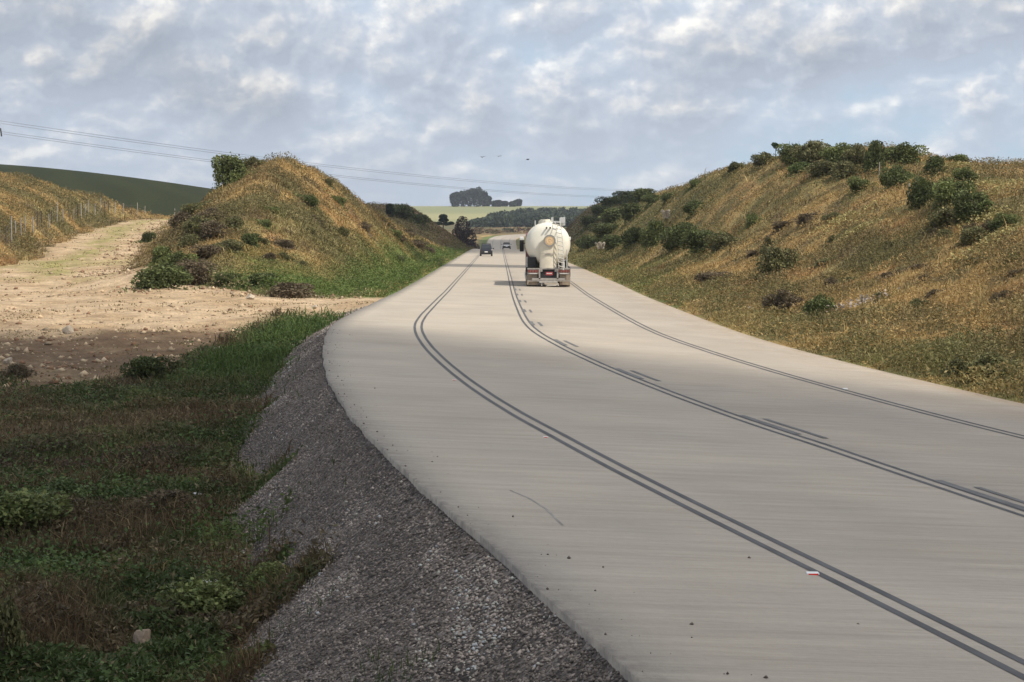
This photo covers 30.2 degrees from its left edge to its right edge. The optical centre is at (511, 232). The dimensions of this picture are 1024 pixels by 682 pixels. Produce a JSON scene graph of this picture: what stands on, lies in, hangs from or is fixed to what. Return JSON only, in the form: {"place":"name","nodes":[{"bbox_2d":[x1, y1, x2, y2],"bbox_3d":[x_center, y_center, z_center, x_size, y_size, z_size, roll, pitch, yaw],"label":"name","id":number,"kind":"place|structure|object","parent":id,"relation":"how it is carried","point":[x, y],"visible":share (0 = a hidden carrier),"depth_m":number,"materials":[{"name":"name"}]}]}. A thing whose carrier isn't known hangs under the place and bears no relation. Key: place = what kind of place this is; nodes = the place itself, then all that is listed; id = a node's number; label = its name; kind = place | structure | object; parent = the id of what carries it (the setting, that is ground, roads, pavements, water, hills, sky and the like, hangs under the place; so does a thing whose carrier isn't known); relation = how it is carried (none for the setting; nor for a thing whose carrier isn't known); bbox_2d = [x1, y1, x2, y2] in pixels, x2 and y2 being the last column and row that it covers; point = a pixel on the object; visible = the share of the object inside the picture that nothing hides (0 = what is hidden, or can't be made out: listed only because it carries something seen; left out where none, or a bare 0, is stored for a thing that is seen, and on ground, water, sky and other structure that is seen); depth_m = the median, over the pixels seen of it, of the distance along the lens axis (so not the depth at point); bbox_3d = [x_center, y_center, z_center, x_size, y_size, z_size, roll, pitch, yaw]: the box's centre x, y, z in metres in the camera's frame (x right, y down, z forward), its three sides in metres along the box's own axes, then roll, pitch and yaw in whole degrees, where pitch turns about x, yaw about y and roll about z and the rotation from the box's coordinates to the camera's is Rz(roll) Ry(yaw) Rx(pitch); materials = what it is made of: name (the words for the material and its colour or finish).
{"place":"outdoors","nodes":[
{"label":"outdoors","id":0,"kind":"place"},
{"bbox_2d":[0,177,152,262],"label":"hill","id":1,"kind":"structure","parent":0,"point":[42,230],"depth_m":173.07,"materials":[{"name":"plant"}]},
{"bbox_2d":[0,197,144,244],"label":"fence","id":2,"kind":"object","parent":1,"relation":"on","point":[32,227],"visible":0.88,"depth_m":164.58,"materials":[{"name":"wood"}]},
{"bbox_2d":[0,164,211,215],"bbox_3d":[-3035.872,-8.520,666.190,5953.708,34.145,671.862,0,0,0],"label":"hill","id":3,"kind":"structure","parent":0,"point":[160,197],"depth_m":611.09,"materials":[{"name":"green plant"}]},
{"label":"pylon","id":4,"kind":"object","parent":3,"relation":"on","visible":0},
{"bbox_2d":[1,123,612,190],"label":"power cable","id":5,"kind":"object","parent":4,"relation":"hanging from","point":[259,158],"visible":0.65,"depth_m":426.63,"materials":[{"name":"black metal"}]},
{"bbox_2d":[4,121,658,190],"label":"power cable","id":6,"kind":"object","parent":4,"relation":"hanging from","point":[298,161],"visible":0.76,"depth_m":452.32,"materials":[{"name":"black metal"}]},
{"bbox_2d":[0,219,382,388],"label":"dirt road","id":7,"kind":"structure","parent":0,"point":[44,281],"depth_m":78.27,"materials":[{"name":"beige soil"}]},
{"bbox_2d":[3,362,31,376],"bbox_3d":[-12.670,3.530,48.337,0.806,0.465,0.779,0,0,31],"label":"bush","id":8,"kind":"object","parent":7,"relation":"on","point":[17,367],"visible":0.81,"depth_m":48.24,"materials":[{"name":"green plant"}]},
{"bbox_2d":[130,261,193,288],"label":"bush","id":9,"kind":"object","parent":7,"relation":"on","point":[176,275],"visible":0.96,"depth_m":88.95,"materials":[{"name":"green plant"}]},
{"bbox_2d":[0,219,361,386],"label":"rubble","id":10,"kind":"object","parent":7,"relation":"on","point":[84,372],"visible":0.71,"depth_m":67.89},
{"bbox_2d":[267,281,315,297],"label":"bush","id":11,"kind":"object","parent":7,"relation":"on","point":[289,288],"visible":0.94,"depth_m":86.17,"materials":[{"name":"brown plant"}]},
{"bbox_2d":[0,151,474,297],"bbox_3d":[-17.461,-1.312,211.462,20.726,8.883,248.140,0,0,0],"label":"hill","id":12,"kind":"structure","parent":0,"point":[264,235],"depth_m":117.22,"materials":[{"name":"plant"}]},
{"bbox_2d":[151,244,171,262],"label":"bush","id":13,"kind":"object","parent":12,"relation":"on","point":[158,251],"visible":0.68,"depth_m":97.43,"materials":[{"name":"green plant"}]},
{"bbox_2d":[157,250,199,266],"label":"bush","id":14,"kind":"object","parent":12,"relation":"on","point":[176,256],"visible":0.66,"depth_m":95.23,"materials":[{"name":"green plant"}]},
{"bbox_2d":[168,210,191,227],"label":"bush","id":15,"kind":"object","parent":12,"relation":"on","point":[178,216],"visible":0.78,"depth_m":109.96,"materials":[{"name":"brown plant"}]},
{"bbox_2d":[176,233,202,248],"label":"bush","id":16,"kind":"object","parent":12,"relation":"on","point":[192,238],"visible":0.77,"depth_m":104.35,"materials":[{"name":"green plant"}]},
{"bbox_2d":[180,201,208,214],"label":"bush","id":17,"kind":"object","parent":12,"relation":"on","point":[189,208],"visible":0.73,"depth_m":119.38,"materials":[{"name":"green plant"}]},
{"bbox_2d":[175,258,217,285],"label":"bush","id":18,"kind":"object","parent":12,"relation":"on","point":[198,269],"visible":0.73,"depth_m":91.74,"materials":[{"name":"brown plant"}]},
{"bbox_2d":[182,215,214,233],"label":"bush","id":19,"kind":"object","parent":12,"relation":"on","point":[195,221],"visible":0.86,"depth_m":106.08,"materials":[{"name":"green plant"}]},
{"bbox_2d":[188,244,226,258],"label":"bush","id":20,"kind":"object","parent":12,"relation":"on","point":[205,250],"visible":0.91,"depth_m":97.69,"materials":[{"name":"brown plant"}]},
{"bbox_2d":[190,207,228,220],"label":"bush","id":21,"kind":"object","parent":12,"relation":"on","point":[210,210],"visible":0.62,"depth_m":108.67,"materials":[{"name":"green plant"}]},
{"bbox_2d":[199,220,227,237],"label":"bush","id":22,"kind":"object","parent":12,"relation":"on","point":[211,226],"visible":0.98,"depth_m":104.82,"materials":[{"name":"brown plant"}]},
{"bbox_2d":[211,151,245,184],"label":"bush","id":23,"kind":"object","parent":12,"relation":"on","point":[225,167],"visible":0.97,"depth_m":125.69,"materials":[{"name":"green plant"}]},
{"bbox_2d":[212,239,244,251],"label":"bush","id":24,"kind":"object","parent":12,"relation":"on","point":[225,243],"visible":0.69,"depth_m":99.85,"materials":[{"name":"green plant"}]},
{"bbox_2d":[214,271,243,286],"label":"bush","id":25,"kind":"object","parent":12,"relation":"on","point":[221,277],"visible":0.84,"depth_m":91.17,"materials":[{"name":"green plant"}]},
{"bbox_2d":[240,233,262,247],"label":"bush","id":26,"kind":"object","parent":12,"relation":"on","point":[254,238],"visible":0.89,"depth_m":102.42,"materials":[{"name":"green plant"}]},
{"bbox_2d":[241,156,267,168],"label":"bush","id":27,"kind":"object","parent":12,"relation":"on","point":[251,160],"visible":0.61,"depth_m":140.57,"materials":[{"name":"green plant"}]},
{"bbox_2d":[242,272,277,288],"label":"bush","id":28,"kind":"object","parent":12,"relation":"on","point":[256,280],"visible":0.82,"depth_m":90.78,"materials":[{"name":"green plant"}]},
{"bbox_2d":[370,204,455,247],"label":"hill","id":29,"kind":"structure","parent":0,"point":[422,231],"depth_m":365.77,"materials":[{"name":"green plant"}]},
{"bbox_2d":[392,203,413,217],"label":"bush","id":30,"kind":"object","parent":29,"relation":"on","point":[402,209],"visible":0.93,"depth_m":367.68,"materials":[{"name":"green plant"}]},
{"bbox_2d":[452,216,479,248],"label":"broadleaf tree","id":31,"kind":"object","parent":29,"relation":"on","point":[459,232],"visible":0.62,"depth_m":539.14,"materials":[{"name":"green plant"}]},
{"bbox_2d":[410,206,589,233],"bbox_3d":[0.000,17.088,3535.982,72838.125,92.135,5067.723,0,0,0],"label":"field","id":32,"kind":"structure","parent":0,"point":[453,214],"depth_m":1689.00,"materials":[{"name":"plant"}]},
{"bbox_2d":[470,187,482,206],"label":"broadleaf tree","id":33,"kind":"object","parent":32,"relation":"on","point":[477,193],"visible":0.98,"depth_m":1957.71,"materials":[{"name":"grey plant"}]},
{"bbox_2d":[465,206,586,227],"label":"wood","id":34,"kind":"object","parent":32,"relation":"on","point":[523,217],"visible":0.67,"depth_m":1232.26,"materials":[{"name":"green plant"}]},
{"bbox_2d":[0,218,1023,681],"bbox_3d":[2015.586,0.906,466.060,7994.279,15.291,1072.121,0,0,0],"label":"ground","id":35,"kind":"structure","parent":0,"point":[482,238],"depth_m":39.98,"materials":[{"name":"green plant"}]},
{"bbox_2d":[0,592,27,672],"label":"bush","id":36,"kind":"object","parent":35,"relation":"on","point":[11,631],"visible":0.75,"depth_m":16.71,"materials":[{"name":"green plant"}]},
{"bbox_2d":[0,487,72,537],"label":"bush","id":37,"kind":"object","parent":35,"relation":"on","point":[37,504],"visible":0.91,"depth_m":23.81,"materials":[{"name":"green plant"}]},
{"bbox_2d":[21,477,92,499],"bbox_3d":[-6.387,3.647,26.459,0.938,0.515,1.467,0,0,-35],"label":"bush","id":38,"kind":"object","parent":35,"relation":"on","point":[82,492],"visible":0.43,"depth_m":26.27,"materials":[{"name":"green plant"}]},
{"bbox_2d":[0,338,271,646],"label":"dead stems","id":39,"kind":"object","parent":35,"relation":"on","point":[113,487],"visible":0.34,"depth_m":27.98,"materials":[{"name":"brown plant"}]},
{"bbox_2d":[132,629,150,645],"bbox_3d":[-3.422,3.745,17.471,0.167,0.179,0.222,0,0,-3],"label":"rock","id":40,"kind":"object","parent":35,"relation":"on","point":[141,636],"visible":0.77,"depth_m":17.44,"materials":[{"name":"beige stone"}]},
{"bbox_2d":[119,354,175,380],"bbox_3d":[-9.162,3.486,47.924,1.348,0.858,1.746,0,0,2],"label":"bush","id":41,"kind":"object","parent":35,"relation":"on","point":[137,364],"visible":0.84,"depth_m":47.55,"materials":[{"name":"green plant"}]},
{"bbox_2d":[121,486,203,517],"bbox_3d":[-4.680,3.654,25.426,1.109,0.498,0.797,0,0,-7],"label":"bush","id":42,"kind":"object","parent":35,"relation":"on","point":[170,494],"visible":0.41,"depth_m":25.30,"materials":[{"name":"green plant"}]},
{"bbox_2d":[0,305,351,681],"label":"ground cover","id":43,"kind":"object","parent":35,"relation":"on","point":[27,559],"visible":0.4,"depth_m":25.57,"materials":[{"name":"green plant"}]},
{"bbox_2d":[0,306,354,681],"bbox_3d":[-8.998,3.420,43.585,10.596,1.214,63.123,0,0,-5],"label":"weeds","id":44,"kind":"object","parent":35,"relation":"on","point":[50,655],"visible":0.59,"depth_m":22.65,"materials":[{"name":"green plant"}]},
{"bbox_2d":[154,569,248,625],"bbox_3d":[-3.071,3.618,18.585,1.015,0.586,0.911,0,0,37],"label":"bush","id":45,"kind":"object","parent":35,"relation":"on","point":[204,595],"visible":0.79,"depth_m":18.38,"materials":[{"name":"green plant"}]},
{"bbox_2d":[233,311,625,681],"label":"gravel shoulder","id":46,"kind":"object","parent":35,"relation":"on","point":[514,647],"visible":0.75,"depth_m":16.02},
{"bbox_2d":[244,561,290,592],"bbox_3d":[-2.481,3.565,19.607,0.433,0.327,0.641,0,0,40],"label":"bush","id":47,"kind":"object","parent":46,"relation":"on","point":[257,574],"visible":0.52,"depth_m":19.48,"materials":[{"name":"green plant"}]},
{"bbox_2d":[194,308,439,681],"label":"grass","id":48,"kind":"structure","parent":46,"relation":"on","point":[310,609],"depth_m":16.18,"materials":[{"name":"green plant"}]},
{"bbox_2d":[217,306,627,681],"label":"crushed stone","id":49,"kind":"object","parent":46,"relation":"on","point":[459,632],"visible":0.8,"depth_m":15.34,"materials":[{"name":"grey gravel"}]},
{"bbox_2d":[454,227,563,234],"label":"brush","id":50,"kind":"object","parent":35,"relation":"on","point":[479,231],"visible":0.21,"depth_m":1048.07,"materials":[{"name":"green plant"}]},
{"bbox_2d":[0,150,1023,551],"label":"undergrowth","id":51,"kind":"object","parent":35,"relation":"on","point":[814,266],"visible":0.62,"depth_m":107.06,"materials":[{"name":"green plant"}]},
{"bbox_2d":[0,0,1023,205],"label":"sky","id":52,"kind":"structure","parent":0,"point":[602,95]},
{"bbox_2d":[566,203,617,241],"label":"hill","id":53,"kind":"structure","parent":0,"point":[574,233],"depth_m":374.32,"materials":[{"name":"green plant"}]},
{"bbox_2d":[594,196,626,206],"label":"bush","id":54,"kind":"object","parent":53,"relation":"on","point":[612,200],"visible":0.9,"depth_m":378.66,"materials":[{"name":"green plant"}]},
{"bbox_2d":[322,234,1023,681],"bbox_3d":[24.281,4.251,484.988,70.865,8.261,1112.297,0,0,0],"label":"road","id":55,"kind":"structure","parent":0,"point":[672,470],"depth_m":20.49,"materials":[{"name":"concrete"}]},
{"bbox_2d":[520,217,570,285],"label":"tanker truck","id":56,"kind":"object","parent":55,"relation":"on","point":[547,243],"visible":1,"depth_m":111.90,"materials":[{"name":"paint"}]},
{"bbox_2d":[565,141,1023,402],"bbox_3d":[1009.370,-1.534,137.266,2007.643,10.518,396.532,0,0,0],"label":"hill","id":57,"kind":"structure","parent":0,"point":[725,209],"depth_m":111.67,"materials":[{"name":"plant"}]},
{"bbox_2d":[574,234,600,248],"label":"bush","id":58,"kind":"object","parent":57,"relation":"on","point":[583,239],"visible":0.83,"depth_m":246.40,"materials":[{"name":"green plant"}]},
{"bbox_2d":[586,222,619,237],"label":"bush","id":59,"kind":"object","parent":57,"relation":"on","point":[601,229],"visible":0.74,"depth_m":242.62,"materials":[{"name":"green plant"}]},
{"bbox_2d":[599,207,623,223],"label":"bush","id":60,"kind":"object","parent":57,"relation":"on","point":[608,214],"visible":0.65,"depth_m":259.99,"materials":[{"name":"green plant"}]},
{"bbox_2d":[600,234,625,248],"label":"bush","id":61,"kind":"object","parent":57,"relation":"on","point":[609,240],"visible":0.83,"depth_m":198.31,"materials":[{"name":"green plant"}]},
{"bbox_2d":[619,203,641,220],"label":"bush","id":62,"kind":"object","parent":57,"relation":"on","point":[629,209],"visible":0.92,"depth_m":230.91,"materials":[{"name":"green plant"}]},
{"bbox_2d":[620,227,642,248],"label":"bush","id":63,"kind":"object","parent":57,"relation":"on","point":[631,234],"visible":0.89,"depth_m":176.45,"materials":[{"name":"green plant"}]},
{"bbox_2d":[628,187,656,202],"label":"bush","id":64,"kind":"object","parent":57,"relation":"on","point":[638,193],"visible":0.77,"depth_m":261.78,"materials":[{"name":"green plant"}]},
{"bbox_2d":[638,219,667,247],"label":"bush","id":65,"kind":"object","parent":57,"relation":"on","point":[654,228],"visible":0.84,"depth_m":158.83,"materials":[{"name":"green plant"}]},
{"bbox_2d":[658,221,696,249],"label":"bush","id":66,"kind":"object","parent":57,"relation":"on","point":[675,231],"visible":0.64,"depth_m":142.12,"materials":[{"name":"green plant"}]},
{"bbox_2d":[682,199,704,214],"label":"bush","id":67,"kind":"object","parent":57,"relation":"on","point":[691,207],"visible":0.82,"depth_m":156.16,"materials":[{"name":"green plant"}]},
{"bbox_2d":[678,228,726,255],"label":"bush","id":68,"kind":"object","parent":57,"relation":"on","point":[693,238],"visible":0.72,"depth_m":130.17,"materials":[{"name":"green plant"}]},
{"bbox_2d":[694,270,732,284],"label":"bush","id":69,"kind":"object","parent":57,"relation":"on","point":[703,275],"visible":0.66,"depth_m":102.64,"materials":[{"name":"brown plant"}]},
{"bbox_2d":[703,231,737,251],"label":"bush","id":70,"kind":"object","parent":57,"relation":"on","point":[724,238],"visible":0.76,"depth_m":125.17,"materials":[{"name":"green plant"}]},
{"bbox_2d":[750,151,777,166],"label":"bush","id":71,"kind":"object","parent":57,"relation":"on","point":[756,158],"visible":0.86,"depth_m":154.09,"materials":[{"name":"green plant"}]},
{"bbox_2d":[755,245,799,278],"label":"bush","id":72,"kind":"object","parent":57,"relation":"on","point":[775,257],"visible":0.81,"depth_m":93.02,"materials":[{"name":"green plant"}]},
{"bbox_2d":[761,288,804,313],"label":"bush","id":73,"kind":"object","parent":57,"relation":"on","point":[780,298],"visible":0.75,"depth_m":70.20,"materials":[{"name":"brown plant"}]},
{"bbox_2d":[775,142,803,163],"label":"bush","id":74,"kind":"object","parent":57,"relation":"on","point":[784,152],"visible":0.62,"depth_m":147.87,"materials":[{"name":"green plant"}]},
{"bbox_2d":[786,161,810,173],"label":"bush","id":75,"kind":"object","parent":57,"relation":"on","point":[796,167],"visible":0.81,"depth_m":138.01,"materials":[{"name":"green plant"}]},
{"bbox_2d":[790,139,830,163],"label":"bush","id":76,"kind":"object","parent":57,"relation":"on","point":[810,149],"visible":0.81,"depth_m":140.00,"materials":[{"name":"green plant"}]},
{"bbox_2d":[800,293,837,318],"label":"bush","id":77,"kind":"object","parent":57,"relation":"on","point":[819,301],"visible":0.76,"depth_m":65.23,"materials":[{"name":"green plant"}]},
{"bbox_2d":[804,159,835,175],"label":"bush","id":78,"kind":"object","parent":57,"relation":"on","point":[818,166],"visible":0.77,"depth_m":131.16,"materials":[{"name":"green plant"}]},
{"bbox_2d":[818,142,853,162],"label":"bush","id":79,"kind":"object","parent":57,"relation":"on","point":[831,153],"visible":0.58,"depth_m":132.13,"materials":[{"name":"green plant"}]},
{"bbox_2d":[829,160,861,178],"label":"bush","id":80,"kind":"object","parent":57,"relation":"on","point":[840,166],"visible":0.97,"depth_m":129.01,"materials":[{"name":"green plant"}]},
{"bbox_2d":[802,191,895,242],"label":"flower patch","id":81,"kind":"object","parent":57,"relation":"on","point":[843,217],"visible":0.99,"depth_m":104.03,"materials":[{"name":"yellow plant"}]},
{"bbox_2d":[840,143,865,165],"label":"bush","id":82,"kind":"object","parent":57,"relation":"on","point":[858,151],"visible":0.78,"depth_m":130.30,"materials":[{"name":"green plant"}]},
{"bbox_2d":[823,215,892,244],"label":"flower patch","id":83,"kind":"object","parent":57,"relation":"on","point":[857,229],"visible":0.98,"depth_m":98.66,"materials":[{"name":"yellow plant"}]},
{"bbox_2d":[846,175,873,191],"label":"bush","id":84,"kind":"object","parent":57,"relation":"on","point":[855,182],"visible":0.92,"depth_m":113.74,"materials":[{"name":"green plant"}]},
{"bbox_2d":[861,140,885,174],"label":"bush","id":85,"kind":"object","parent":57,"relation":"on","point":[875,151],"visible":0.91,"depth_m":126.94,"materials":[{"name":"green plant"}]},
{"bbox_2d":[879,163,914,188],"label":"bush","id":86,"kind":"object","parent":57,"relation":"on","point":[891,176],"visible":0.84,"depth_m":108.84,"materials":[{"name":"green plant"}]},
{"bbox_2d":[882,141,928,163],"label":"bush","id":87,"kind":"object","parent":57,"relation":"on","point":[900,149],"visible":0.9,"depth_m":130.54,"materials":[{"name":"green plant"}]},
{"bbox_2d":[906,175,937,209],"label":"bush","id":88,"kind":"object","parent":57,"relation":"on","point":[922,186],"visible":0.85,"depth_m":98.88,"materials":[{"name":"green plant"}]},
{"bbox_2d":[923,155,944,174],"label":"bush","id":89,"kind":"object","parent":57,"relation":"on","point":[938,161],"visible":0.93,"depth_m":111.00,"materials":[{"name":"green plant"}]},
{"bbox_2d":[927,207,957,226],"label":"bush","id":90,"kind":"object","parent":57,"relation":"on","point":[938,218],"visible":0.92,"depth_m":82.82,"materials":[{"name":"green plant"}]},
{"bbox_2d":[930,177,976,209],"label":"bush","id":91,"kind":"object","parent":57,"relation":"on","point":[945,189],"visible":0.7,"depth_m":91.03,"materials":[{"name":"green plant"}]},
{"bbox_2d":[942,357,967,377],"bbox_3d":[9.827,3.015,42.051,0.563,0.567,0.958,0,0,4],"label":"bush","id":92,"kind":"object","parent":57,"relation":"on","point":[959,364],"visible":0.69,"depth_m":41.83,"materials":[{"name":"green plant"}]},
{"bbox_2d":[951,167,978,182],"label":"bush","id":93,"kind":"object","parent":57,"relation":"on","point":[963,172],"visible":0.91,"depth_m":105.14,"materials":[{"name":"green plant"}]},
{"bbox_2d":[950,191,995,220],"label":"bush","id":94,"kind":"object","parent":57,"relation":"on","point":[966,203],"visible":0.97,"depth_m":81.68,"materials":[{"name":"green plant"}]},
{"bbox_2d":[960,226,991,243],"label":"bush","id":95,"kind":"object","parent":57,"relation":"on","point":[970,234],"visible":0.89,"depth_m":74.84,"materials":[{"name":"green plant"}]},
{"bbox_2d":[931,221,1023,269],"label":"flower patch","id":96,"kind":"object","parent":57,"relation":"on","point":[995,233],"visible":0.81,"depth_m":70.89,"materials":[{"name":"yellow plant"}]},
{"bbox_2d":[942,178,1023,208],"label":"flower patch","id":97,"kind":"object","parent":57,"relation":"on","point":[996,188],"visible":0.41,"depth_m":89.43,"materials":[{"name":"yellow plant"}]},
{"bbox_2d":[957,203,1019,227],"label":"flower patch","id":98,"kind":"object","parent":57,"relation":"on","point":[991,214],"visible":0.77,"depth_m":81.02,"materials":[{"name":"yellow plant"}]},
{"bbox_2d":[965,351,1023,383],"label":"bush","id":99,"kind":"object","parent":57,"relation":"on","point":[991,359],"visible":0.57,"depth_m":39.75,"materials":[{"name":"green plant"}]},
{"bbox_2d":[987,212,1021,231],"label":"bush","id":100,"kind":"object","parent":57,"relation":"on","point":[999,221],"visible":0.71,"depth_m":74.81,"materials":[{"name":"green plant"}]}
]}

